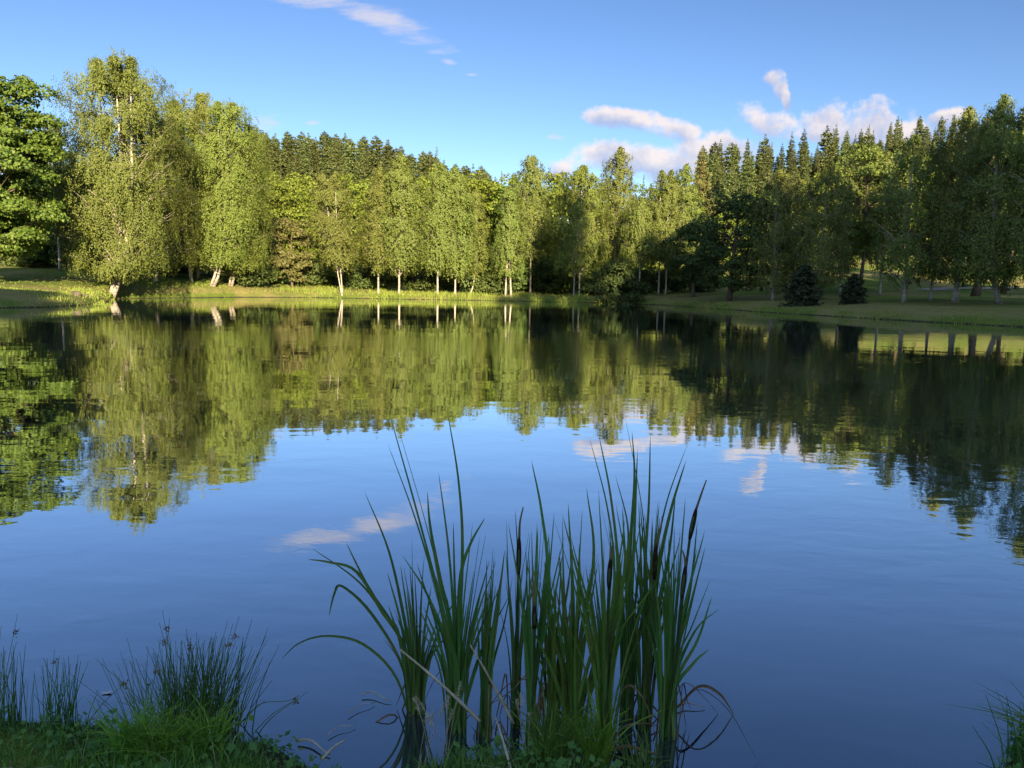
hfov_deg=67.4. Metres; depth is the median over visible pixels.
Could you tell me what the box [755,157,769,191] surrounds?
spruce tree
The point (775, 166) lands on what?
spruce tree
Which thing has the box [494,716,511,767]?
dead reed stem
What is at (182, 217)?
birch tree
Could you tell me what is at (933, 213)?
birch tree
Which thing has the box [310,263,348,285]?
undergrowth bush
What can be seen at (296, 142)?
spruce tree
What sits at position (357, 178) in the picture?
spruce tree
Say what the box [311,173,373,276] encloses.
broadleaf tree
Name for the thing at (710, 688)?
withered leaf
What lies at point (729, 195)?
spruce tree
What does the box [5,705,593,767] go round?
dry grass
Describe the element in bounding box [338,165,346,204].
spruce tree
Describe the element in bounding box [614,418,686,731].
cattail plant
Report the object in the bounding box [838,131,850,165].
spruce tree
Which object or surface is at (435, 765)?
bank grass
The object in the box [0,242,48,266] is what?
undergrowth bush
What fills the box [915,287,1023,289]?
footpath
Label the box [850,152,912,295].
birch tree
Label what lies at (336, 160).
spruce tree
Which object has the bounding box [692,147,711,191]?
spruce tree
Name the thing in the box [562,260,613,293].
undergrowth bush
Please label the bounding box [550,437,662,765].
cattail plant
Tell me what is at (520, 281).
undergrowth bush
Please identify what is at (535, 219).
birch tree
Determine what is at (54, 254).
undergrowth bush
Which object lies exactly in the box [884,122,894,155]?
spruce tree
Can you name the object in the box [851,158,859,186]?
spruce tree
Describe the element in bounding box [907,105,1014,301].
birch tree
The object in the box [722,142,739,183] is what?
spruce tree
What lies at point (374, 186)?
birch tree
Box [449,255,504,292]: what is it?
undergrowth bush
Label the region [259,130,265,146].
spruce tree
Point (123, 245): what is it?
birch tree
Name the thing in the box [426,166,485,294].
birch tree
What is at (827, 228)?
broadleaf tree
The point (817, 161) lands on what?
spruce tree
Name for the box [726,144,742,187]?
spruce tree
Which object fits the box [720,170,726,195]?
spruce tree
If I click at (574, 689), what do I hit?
cattail plant
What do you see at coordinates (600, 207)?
spruce tree
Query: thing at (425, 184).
broadleaf tree
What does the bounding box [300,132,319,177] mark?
spruce tree
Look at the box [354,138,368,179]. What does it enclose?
spruce tree
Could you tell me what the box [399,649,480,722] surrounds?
dead reed stem
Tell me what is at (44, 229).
broadleaf tree
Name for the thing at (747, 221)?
broadleaf tree
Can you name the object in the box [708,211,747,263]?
broadleaf tree
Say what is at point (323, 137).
spruce tree
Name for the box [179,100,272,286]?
birch tree
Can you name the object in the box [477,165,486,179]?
spruce tree
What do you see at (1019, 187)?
birch tree
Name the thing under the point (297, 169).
spruce tree
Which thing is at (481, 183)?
broadleaf tree
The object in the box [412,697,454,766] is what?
seed grass
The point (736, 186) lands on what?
spruce tree
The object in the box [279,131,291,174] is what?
spruce tree
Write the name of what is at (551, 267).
undergrowth bush
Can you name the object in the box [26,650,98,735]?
rush tuft
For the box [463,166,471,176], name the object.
spruce tree
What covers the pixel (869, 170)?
broadleaf tree
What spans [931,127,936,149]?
spruce tree
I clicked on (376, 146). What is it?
spruce tree
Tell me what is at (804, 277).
spruce tree
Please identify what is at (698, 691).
withered leaf
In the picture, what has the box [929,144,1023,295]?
broadleaf tree
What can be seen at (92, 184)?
broadleaf tree
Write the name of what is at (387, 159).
spruce tree
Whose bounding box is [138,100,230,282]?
birch tree
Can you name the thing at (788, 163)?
spruce tree
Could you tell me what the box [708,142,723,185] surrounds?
spruce tree
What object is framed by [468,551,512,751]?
cattail plant
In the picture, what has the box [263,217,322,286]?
broadleaf tree
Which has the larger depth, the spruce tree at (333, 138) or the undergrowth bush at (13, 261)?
the spruce tree at (333, 138)
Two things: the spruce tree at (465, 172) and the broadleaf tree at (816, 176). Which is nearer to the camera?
the broadleaf tree at (816, 176)
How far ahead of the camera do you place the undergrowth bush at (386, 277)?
99.60 m
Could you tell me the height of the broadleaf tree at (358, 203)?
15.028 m
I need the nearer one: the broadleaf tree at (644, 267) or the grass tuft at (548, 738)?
the grass tuft at (548, 738)
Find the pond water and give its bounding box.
[0,297,1023,767]
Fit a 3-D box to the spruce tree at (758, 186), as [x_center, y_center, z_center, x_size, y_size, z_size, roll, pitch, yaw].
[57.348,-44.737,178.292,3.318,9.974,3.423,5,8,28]
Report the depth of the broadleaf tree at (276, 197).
109.49 m
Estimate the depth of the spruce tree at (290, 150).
201.09 m
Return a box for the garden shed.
[197,264,212,275]
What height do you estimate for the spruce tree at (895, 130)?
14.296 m
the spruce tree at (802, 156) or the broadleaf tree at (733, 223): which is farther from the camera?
the spruce tree at (802, 156)
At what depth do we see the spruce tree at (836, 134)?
204.76 m
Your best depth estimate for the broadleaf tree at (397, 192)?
121.78 m
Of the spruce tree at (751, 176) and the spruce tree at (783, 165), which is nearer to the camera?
the spruce tree at (751, 176)
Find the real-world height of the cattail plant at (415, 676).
1.241 m
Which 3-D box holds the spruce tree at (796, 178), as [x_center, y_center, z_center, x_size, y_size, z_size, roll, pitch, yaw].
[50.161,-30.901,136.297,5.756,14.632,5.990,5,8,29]
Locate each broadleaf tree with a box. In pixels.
[3,165,90,256]
[23,151,111,247]
[239,172,290,253]
[251,170,309,257]
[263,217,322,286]
[266,171,341,261]
[291,185,358,277]
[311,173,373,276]
[342,189,402,265]
[354,169,426,232]
[389,176,462,280]
[405,164,493,242]
[423,170,529,257]
[467,172,528,252]
[480,176,558,265]
[525,170,595,271]
[526,178,612,281]
[556,181,631,275]
[611,183,669,279]
[626,182,708,273]
[658,213,727,296]
[682,188,789,300]
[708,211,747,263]
[738,193,778,253]
[793,171,831,245]
[817,200,852,253]
[827,142,921,286]
[849,168,914,255]
[896,155,949,247]
[903,151,969,249]
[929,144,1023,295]
[989,137,1023,293]
[995,131,1023,255]
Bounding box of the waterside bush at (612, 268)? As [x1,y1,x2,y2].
[581,256,652,304]
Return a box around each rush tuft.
[0,614,27,733]
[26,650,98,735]
[71,610,307,738]
[973,690,1023,767]
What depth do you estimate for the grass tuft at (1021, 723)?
3.24 m
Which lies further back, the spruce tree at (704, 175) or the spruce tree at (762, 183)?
the spruce tree at (762, 183)
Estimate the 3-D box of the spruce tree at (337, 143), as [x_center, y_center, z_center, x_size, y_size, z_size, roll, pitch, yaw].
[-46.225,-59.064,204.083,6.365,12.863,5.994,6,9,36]
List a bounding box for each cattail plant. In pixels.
[282,491,463,721]
[389,411,507,733]
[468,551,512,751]
[475,460,563,753]
[490,507,534,737]
[493,546,626,756]
[521,487,654,748]
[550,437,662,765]
[600,435,657,721]
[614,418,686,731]
[631,480,755,757]
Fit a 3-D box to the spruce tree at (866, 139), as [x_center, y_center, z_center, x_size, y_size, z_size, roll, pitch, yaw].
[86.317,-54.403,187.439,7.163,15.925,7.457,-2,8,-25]
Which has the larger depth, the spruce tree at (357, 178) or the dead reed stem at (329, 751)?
the spruce tree at (357, 178)
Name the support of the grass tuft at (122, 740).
on the ground at (986, 304)
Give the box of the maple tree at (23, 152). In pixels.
[0,74,69,258]
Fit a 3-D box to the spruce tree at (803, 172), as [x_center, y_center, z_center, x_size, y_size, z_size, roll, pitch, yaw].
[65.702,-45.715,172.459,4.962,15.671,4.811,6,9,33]
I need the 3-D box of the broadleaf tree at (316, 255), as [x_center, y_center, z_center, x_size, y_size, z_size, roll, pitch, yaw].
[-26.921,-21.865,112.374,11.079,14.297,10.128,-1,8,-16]
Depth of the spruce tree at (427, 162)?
194.11 m
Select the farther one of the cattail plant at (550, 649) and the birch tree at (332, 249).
the birch tree at (332, 249)
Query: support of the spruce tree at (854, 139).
on the ground at (986, 304)
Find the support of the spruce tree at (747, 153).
on the ground at (986, 304)
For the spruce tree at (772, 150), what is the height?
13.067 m
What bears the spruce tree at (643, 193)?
on the ground at (986, 304)
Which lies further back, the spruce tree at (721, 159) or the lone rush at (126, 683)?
the spruce tree at (721, 159)
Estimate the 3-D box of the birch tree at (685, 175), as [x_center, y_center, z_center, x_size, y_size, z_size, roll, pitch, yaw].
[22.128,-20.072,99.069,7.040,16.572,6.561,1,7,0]
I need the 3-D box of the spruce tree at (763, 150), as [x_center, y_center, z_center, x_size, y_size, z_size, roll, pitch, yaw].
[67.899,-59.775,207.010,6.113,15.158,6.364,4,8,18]
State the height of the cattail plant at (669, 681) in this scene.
1.388 m
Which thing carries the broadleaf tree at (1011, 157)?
on the ground at (986, 304)
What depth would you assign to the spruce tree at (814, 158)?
221.77 m
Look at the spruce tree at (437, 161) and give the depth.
169.82 m
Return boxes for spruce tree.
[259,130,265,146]
[259,150,277,179]
[262,133,271,155]
[266,136,279,170]
[271,133,280,152]
[272,150,289,182]
[273,171,287,220]
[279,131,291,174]
[279,148,289,184]
[281,136,296,171]
[286,154,304,210]
[288,136,301,166]
[296,131,305,153]
[296,145,314,194]
[299,154,312,193]
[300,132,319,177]
[308,138,320,180]
[314,137,321,164]
[315,131,331,172]
[321,161,338,187]
[327,137,345,170]
[328,144,343,179]
[330,134,342,152]
[338,133,349,165]
[338,138,359,186]
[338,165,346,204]
[346,169,361,200]
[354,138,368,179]
[356,136,369,159]
[357,148,369,182]
[363,151,381,185]
[366,135,384,171]
[381,139,397,170]
[382,152,396,181]
[392,147,399,165]
[399,146,406,163]
[407,153,418,181]
[416,151,427,176]
[422,154,436,178]
[430,146,439,173]
[461,165,468,181]
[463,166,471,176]
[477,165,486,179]
[592,159,610,271]
[641,175,645,196]
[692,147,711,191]
[692,148,722,262]
[704,194,722,217]
[706,153,721,189]
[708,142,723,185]
[709,162,722,194]
[714,185,746,261]
[715,139,725,182]
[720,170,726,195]
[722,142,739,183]
[722,164,741,200]
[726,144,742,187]
[732,166,740,188]
[733,173,738,193]
[738,184,753,226]
[739,160,756,192]
[740,138,750,177]
[741,153,757,195]
[754,142,761,166]
[754,161,763,181]
[755,133,771,168]
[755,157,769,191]
[755,169,761,195]
[758,171,775,194]
[762,144,773,181]
[770,143,774,172]
[773,155,778,175]
[775,143,786,172]
[777,264,826,307]
[779,157,785,199]
[784,132,796,173]
[786,149,797,190]
[786,152,793,181]
[789,167,799,182]
[789,168,803,196]
[795,128,808,170]
[798,138,809,176]
[799,145,812,184]
[808,154,814,180]
[812,152,820,180]
[813,145,819,162]
[814,125,837,175]
[825,128,837,179]
[834,124,839,166]
[837,145,849,181]
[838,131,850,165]
[838,274,868,304]
[847,148,856,171]
[848,134,857,167]
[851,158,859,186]
[857,128,864,149]
[857,128,875,167]
[878,140,883,157]
[883,125,892,154]
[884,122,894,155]
[892,116,901,153]
[893,119,903,155]
[893,139,911,173]
[913,115,923,140]
[920,126,931,150]
[923,140,936,160]
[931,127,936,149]
[933,116,946,149]
[981,113,992,127]
[1015,108,1023,129]
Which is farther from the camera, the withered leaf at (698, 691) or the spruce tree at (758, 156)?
the spruce tree at (758, 156)
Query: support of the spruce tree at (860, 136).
on the ground at (986, 304)
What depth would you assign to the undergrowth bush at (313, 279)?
98.03 m
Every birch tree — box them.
[27,119,83,270]
[47,45,194,297]
[93,93,217,283]
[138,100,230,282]
[158,87,244,279]
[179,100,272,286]
[191,123,285,286]
[303,172,363,295]
[353,164,400,293]
[364,153,428,294]
[414,162,467,295]
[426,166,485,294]
[457,189,492,293]
[485,185,529,296]
[506,154,559,293]
[537,165,613,295]
[592,146,640,291]
[618,198,664,282]
[638,169,692,294]
[662,163,708,291]
[736,169,811,299]
[770,179,826,290]
[781,162,864,299]
[815,171,868,293]
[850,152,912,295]
[867,134,954,302]
[905,141,967,300]
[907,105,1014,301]
[935,93,1023,303]
[990,128,1023,282]
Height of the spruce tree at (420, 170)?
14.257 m
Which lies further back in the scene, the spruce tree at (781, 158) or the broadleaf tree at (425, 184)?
the spruce tree at (781, 158)
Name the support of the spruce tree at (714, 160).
on the ground at (986, 304)
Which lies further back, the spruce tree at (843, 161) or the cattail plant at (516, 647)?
the spruce tree at (843, 161)
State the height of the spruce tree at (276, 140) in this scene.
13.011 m
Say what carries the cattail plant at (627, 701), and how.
on the ground at (986, 304)
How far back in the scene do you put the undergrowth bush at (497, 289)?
96.92 m
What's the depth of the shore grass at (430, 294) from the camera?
83.29 m
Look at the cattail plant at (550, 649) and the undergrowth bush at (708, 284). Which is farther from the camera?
the undergrowth bush at (708, 284)
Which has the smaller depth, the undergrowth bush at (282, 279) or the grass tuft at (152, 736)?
the grass tuft at (152, 736)
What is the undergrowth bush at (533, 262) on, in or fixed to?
on the ground at (986, 304)
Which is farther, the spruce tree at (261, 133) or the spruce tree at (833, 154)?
the spruce tree at (261, 133)
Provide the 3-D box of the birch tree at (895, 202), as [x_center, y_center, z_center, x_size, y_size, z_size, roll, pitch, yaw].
[32.764,-13.372,62.880,6.347,13.677,6.639,-3,9,-30]
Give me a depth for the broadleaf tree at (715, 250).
76.63 m
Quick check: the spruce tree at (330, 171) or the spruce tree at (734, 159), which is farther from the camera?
the spruce tree at (734, 159)
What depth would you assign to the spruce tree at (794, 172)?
159.95 m
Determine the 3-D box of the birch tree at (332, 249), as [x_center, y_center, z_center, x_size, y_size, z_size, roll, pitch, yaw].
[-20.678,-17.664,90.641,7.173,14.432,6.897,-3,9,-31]
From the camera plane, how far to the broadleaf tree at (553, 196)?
111.48 m
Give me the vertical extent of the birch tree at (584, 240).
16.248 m
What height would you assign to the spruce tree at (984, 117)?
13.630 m
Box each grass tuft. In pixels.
[63,680,242,766]
[82,679,197,767]
[136,677,261,760]
[496,667,604,767]
[541,676,668,767]
[613,712,680,767]
[948,676,1023,742]
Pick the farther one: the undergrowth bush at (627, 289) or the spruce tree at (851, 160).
the spruce tree at (851, 160)
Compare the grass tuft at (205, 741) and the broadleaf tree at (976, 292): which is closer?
the grass tuft at (205, 741)
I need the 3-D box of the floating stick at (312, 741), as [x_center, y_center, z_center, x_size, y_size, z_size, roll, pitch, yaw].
[-0.848,1.555,3.307,0.185,0.018,0.031,5,8,27]
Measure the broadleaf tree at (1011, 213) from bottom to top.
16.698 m
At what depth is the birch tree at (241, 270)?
83.10 m
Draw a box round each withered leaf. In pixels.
[677,682,717,713]
[677,684,733,713]
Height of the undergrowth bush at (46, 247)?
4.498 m
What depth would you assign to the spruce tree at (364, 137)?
223.05 m
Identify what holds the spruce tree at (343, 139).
on the ground at (986, 304)
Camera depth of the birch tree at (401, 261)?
89.87 m
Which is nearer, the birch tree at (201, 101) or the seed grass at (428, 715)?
the seed grass at (428, 715)
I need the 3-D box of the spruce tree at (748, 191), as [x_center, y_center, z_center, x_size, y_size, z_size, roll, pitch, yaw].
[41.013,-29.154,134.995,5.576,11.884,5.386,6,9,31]
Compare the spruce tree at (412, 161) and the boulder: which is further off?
the spruce tree at (412, 161)
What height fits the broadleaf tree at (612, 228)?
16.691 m
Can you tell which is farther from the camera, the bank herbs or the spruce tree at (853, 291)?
the spruce tree at (853, 291)
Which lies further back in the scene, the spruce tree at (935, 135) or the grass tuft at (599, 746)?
the spruce tree at (935, 135)
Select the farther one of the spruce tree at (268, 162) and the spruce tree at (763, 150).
the spruce tree at (763, 150)
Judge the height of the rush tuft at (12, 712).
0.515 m
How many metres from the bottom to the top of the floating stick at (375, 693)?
0.016 m
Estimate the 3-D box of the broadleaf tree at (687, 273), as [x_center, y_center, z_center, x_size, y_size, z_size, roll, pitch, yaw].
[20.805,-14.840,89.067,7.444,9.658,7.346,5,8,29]
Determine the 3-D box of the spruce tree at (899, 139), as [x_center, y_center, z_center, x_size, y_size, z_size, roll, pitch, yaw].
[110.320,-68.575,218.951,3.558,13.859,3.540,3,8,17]
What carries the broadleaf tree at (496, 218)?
on the ground at (986, 304)
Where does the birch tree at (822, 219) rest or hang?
on the ground at (986, 304)
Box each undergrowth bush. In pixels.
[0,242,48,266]
[25,230,70,265]
[48,234,110,267]
[142,259,181,275]
[174,260,196,272]
[218,252,277,286]
[245,245,303,283]
[294,257,339,285]
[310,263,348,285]
[339,262,385,288]
[360,264,403,289]
[392,263,436,291]
[424,269,461,292]
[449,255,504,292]
[469,266,517,295]
[480,253,537,293]
[507,257,551,291]
[527,264,571,294]
[535,254,588,293]
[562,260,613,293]
[609,265,654,291]
[636,269,669,292]
[656,267,690,291]
[683,266,724,291]
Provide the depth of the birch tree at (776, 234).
72.72 m
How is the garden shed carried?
on the ground at (986, 304)
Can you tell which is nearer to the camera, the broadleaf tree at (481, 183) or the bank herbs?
the bank herbs
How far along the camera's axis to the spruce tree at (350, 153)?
197.64 m
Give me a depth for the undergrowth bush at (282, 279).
95.39 m
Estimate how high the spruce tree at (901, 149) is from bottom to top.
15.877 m
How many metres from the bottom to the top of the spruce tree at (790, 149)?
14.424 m
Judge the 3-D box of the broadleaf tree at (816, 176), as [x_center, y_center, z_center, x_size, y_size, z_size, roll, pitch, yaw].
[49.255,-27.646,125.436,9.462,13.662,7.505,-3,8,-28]
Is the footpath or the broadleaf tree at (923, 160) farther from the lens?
the broadleaf tree at (923, 160)
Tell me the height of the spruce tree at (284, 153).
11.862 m
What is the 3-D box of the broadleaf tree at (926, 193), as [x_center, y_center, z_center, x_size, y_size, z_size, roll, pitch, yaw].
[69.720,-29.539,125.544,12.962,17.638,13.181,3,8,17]
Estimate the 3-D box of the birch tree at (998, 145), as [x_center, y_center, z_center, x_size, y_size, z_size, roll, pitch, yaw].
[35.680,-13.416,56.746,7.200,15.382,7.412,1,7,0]
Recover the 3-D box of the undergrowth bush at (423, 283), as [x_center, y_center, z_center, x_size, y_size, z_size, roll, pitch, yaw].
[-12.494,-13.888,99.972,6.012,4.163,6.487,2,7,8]
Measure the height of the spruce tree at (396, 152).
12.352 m
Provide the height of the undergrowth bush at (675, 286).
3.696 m
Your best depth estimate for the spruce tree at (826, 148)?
196.56 m
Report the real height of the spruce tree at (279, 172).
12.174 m
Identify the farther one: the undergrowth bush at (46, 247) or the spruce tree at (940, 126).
the spruce tree at (940, 126)
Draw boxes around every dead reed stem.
[321,739,345,760]
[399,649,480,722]
[470,644,514,724]
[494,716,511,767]
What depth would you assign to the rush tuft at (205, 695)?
3.31 m
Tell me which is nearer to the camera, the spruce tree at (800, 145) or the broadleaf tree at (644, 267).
the broadleaf tree at (644, 267)
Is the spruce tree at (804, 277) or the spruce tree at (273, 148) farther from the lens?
the spruce tree at (273, 148)
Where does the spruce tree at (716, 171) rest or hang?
on the ground at (986, 304)
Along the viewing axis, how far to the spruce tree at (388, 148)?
204.33 m
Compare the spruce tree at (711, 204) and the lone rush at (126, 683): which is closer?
the lone rush at (126, 683)
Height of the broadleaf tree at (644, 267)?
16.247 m
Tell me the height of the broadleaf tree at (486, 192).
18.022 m
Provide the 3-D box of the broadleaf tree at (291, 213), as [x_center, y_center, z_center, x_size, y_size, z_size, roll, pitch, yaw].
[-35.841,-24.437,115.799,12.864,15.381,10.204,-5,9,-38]
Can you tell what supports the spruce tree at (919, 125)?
on the ground at (986, 304)
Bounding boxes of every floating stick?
[299,738,330,754]
[362,691,390,700]
[611,744,658,754]
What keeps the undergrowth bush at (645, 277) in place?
on the ground at (986, 304)
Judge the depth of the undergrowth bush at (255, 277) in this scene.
88.26 m
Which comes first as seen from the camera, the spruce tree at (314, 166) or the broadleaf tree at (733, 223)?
the broadleaf tree at (733, 223)
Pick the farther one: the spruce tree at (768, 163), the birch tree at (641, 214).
the spruce tree at (768, 163)
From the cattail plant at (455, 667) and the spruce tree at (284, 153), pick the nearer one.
the cattail plant at (455, 667)
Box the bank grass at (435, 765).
[0,707,1023,767]
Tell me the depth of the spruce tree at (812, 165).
187.17 m
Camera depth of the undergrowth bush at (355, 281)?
98.44 m
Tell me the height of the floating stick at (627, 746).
0.028 m
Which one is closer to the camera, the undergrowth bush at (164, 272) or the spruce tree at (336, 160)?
the undergrowth bush at (164, 272)
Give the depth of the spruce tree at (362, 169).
193.49 m
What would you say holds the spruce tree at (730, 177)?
on the ground at (986, 304)
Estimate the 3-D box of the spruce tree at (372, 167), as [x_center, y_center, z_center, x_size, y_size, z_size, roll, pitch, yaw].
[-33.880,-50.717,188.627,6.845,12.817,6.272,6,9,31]
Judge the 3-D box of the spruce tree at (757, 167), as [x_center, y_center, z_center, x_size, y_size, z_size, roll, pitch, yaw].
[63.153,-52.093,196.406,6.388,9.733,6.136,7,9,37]
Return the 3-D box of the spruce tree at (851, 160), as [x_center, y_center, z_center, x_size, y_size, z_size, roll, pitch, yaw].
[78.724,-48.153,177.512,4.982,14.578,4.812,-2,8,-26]
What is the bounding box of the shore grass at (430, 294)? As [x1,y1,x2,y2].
[0,271,1023,326]
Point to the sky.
(491, 84)
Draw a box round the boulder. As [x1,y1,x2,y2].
[70,291,81,296]
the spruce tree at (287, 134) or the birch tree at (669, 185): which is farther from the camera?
the spruce tree at (287, 134)
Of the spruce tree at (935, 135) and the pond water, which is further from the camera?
the spruce tree at (935, 135)
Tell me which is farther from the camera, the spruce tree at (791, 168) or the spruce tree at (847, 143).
the spruce tree at (847, 143)
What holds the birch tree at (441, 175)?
on the ground at (986, 304)
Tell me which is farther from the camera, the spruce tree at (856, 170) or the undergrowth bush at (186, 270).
the spruce tree at (856, 170)
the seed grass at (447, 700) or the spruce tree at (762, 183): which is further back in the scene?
the spruce tree at (762, 183)
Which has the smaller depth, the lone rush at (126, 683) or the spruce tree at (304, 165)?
the lone rush at (126, 683)
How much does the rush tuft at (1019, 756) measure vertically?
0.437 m
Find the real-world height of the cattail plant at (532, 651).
1.388 m
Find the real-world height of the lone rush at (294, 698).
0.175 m
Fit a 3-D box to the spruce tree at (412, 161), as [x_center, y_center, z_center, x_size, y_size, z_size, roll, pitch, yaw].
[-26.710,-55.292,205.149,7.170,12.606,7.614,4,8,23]
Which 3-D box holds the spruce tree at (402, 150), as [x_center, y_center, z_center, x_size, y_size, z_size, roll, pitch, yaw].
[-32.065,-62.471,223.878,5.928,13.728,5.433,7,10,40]
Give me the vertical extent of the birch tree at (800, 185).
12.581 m
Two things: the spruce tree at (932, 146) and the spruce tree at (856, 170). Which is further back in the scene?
the spruce tree at (932, 146)
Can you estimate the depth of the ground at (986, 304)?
71.84 m
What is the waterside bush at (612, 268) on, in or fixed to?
on the ground at (986, 304)
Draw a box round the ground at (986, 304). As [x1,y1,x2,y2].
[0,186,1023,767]
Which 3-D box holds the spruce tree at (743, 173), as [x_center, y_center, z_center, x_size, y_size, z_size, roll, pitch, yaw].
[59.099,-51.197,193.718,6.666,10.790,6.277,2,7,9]
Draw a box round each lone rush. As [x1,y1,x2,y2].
[91,679,128,718]
[240,699,292,723]
[255,695,298,730]
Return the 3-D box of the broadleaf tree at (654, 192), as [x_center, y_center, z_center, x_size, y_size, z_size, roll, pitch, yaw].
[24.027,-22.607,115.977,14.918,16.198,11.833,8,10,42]
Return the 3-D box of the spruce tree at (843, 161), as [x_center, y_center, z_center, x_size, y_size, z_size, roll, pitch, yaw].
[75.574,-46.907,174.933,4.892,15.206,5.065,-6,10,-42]
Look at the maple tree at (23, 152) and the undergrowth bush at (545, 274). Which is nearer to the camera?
the maple tree at (23, 152)
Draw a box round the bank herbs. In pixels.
[0,706,1021,767]
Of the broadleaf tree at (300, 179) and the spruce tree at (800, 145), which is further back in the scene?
the spruce tree at (800, 145)
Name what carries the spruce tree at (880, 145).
on the ground at (986, 304)
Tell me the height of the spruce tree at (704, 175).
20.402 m
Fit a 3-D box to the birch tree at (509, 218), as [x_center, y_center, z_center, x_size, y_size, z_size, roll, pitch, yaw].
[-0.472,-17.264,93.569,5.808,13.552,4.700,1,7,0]
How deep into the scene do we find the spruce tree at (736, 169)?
198.90 m
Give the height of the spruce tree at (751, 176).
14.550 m
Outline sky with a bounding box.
[0,0,1023,222]
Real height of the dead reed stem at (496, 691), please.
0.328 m
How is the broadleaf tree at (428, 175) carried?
on the ground at (986, 304)
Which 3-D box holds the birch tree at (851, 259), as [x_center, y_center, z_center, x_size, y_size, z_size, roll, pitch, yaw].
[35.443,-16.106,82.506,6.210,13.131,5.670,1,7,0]
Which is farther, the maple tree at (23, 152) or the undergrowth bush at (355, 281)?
the undergrowth bush at (355, 281)
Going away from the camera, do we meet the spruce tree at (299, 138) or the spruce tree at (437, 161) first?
the spruce tree at (437, 161)
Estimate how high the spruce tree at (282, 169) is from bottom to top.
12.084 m
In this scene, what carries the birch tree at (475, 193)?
on the ground at (986, 304)
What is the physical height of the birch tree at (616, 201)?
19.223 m
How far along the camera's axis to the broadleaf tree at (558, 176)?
119.39 m
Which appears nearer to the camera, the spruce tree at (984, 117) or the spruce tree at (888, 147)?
the spruce tree at (888, 147)
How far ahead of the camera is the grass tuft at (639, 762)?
3.14 m
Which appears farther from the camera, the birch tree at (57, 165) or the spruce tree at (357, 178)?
the spruce tree at (357, 178)
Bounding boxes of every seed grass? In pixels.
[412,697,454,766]
[415,681,461,759]
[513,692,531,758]
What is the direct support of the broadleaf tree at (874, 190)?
on the ground at (986, 304)
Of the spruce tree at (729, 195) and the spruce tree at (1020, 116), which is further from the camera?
the spruce tree at (1020, 116)
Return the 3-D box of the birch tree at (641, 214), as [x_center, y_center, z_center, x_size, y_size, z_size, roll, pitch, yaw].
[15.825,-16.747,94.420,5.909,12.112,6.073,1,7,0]
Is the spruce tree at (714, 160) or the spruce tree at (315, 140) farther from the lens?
the spruce tree at (315, 140)
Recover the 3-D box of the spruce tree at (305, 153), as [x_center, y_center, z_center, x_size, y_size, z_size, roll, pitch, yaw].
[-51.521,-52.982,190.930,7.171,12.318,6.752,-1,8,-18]
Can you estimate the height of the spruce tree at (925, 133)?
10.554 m
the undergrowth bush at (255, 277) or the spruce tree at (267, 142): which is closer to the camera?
the undergrowth bush at (255, 277)
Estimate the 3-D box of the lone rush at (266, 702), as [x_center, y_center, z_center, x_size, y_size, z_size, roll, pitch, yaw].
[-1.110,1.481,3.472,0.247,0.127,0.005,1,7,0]
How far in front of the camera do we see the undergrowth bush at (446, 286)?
102.55 m

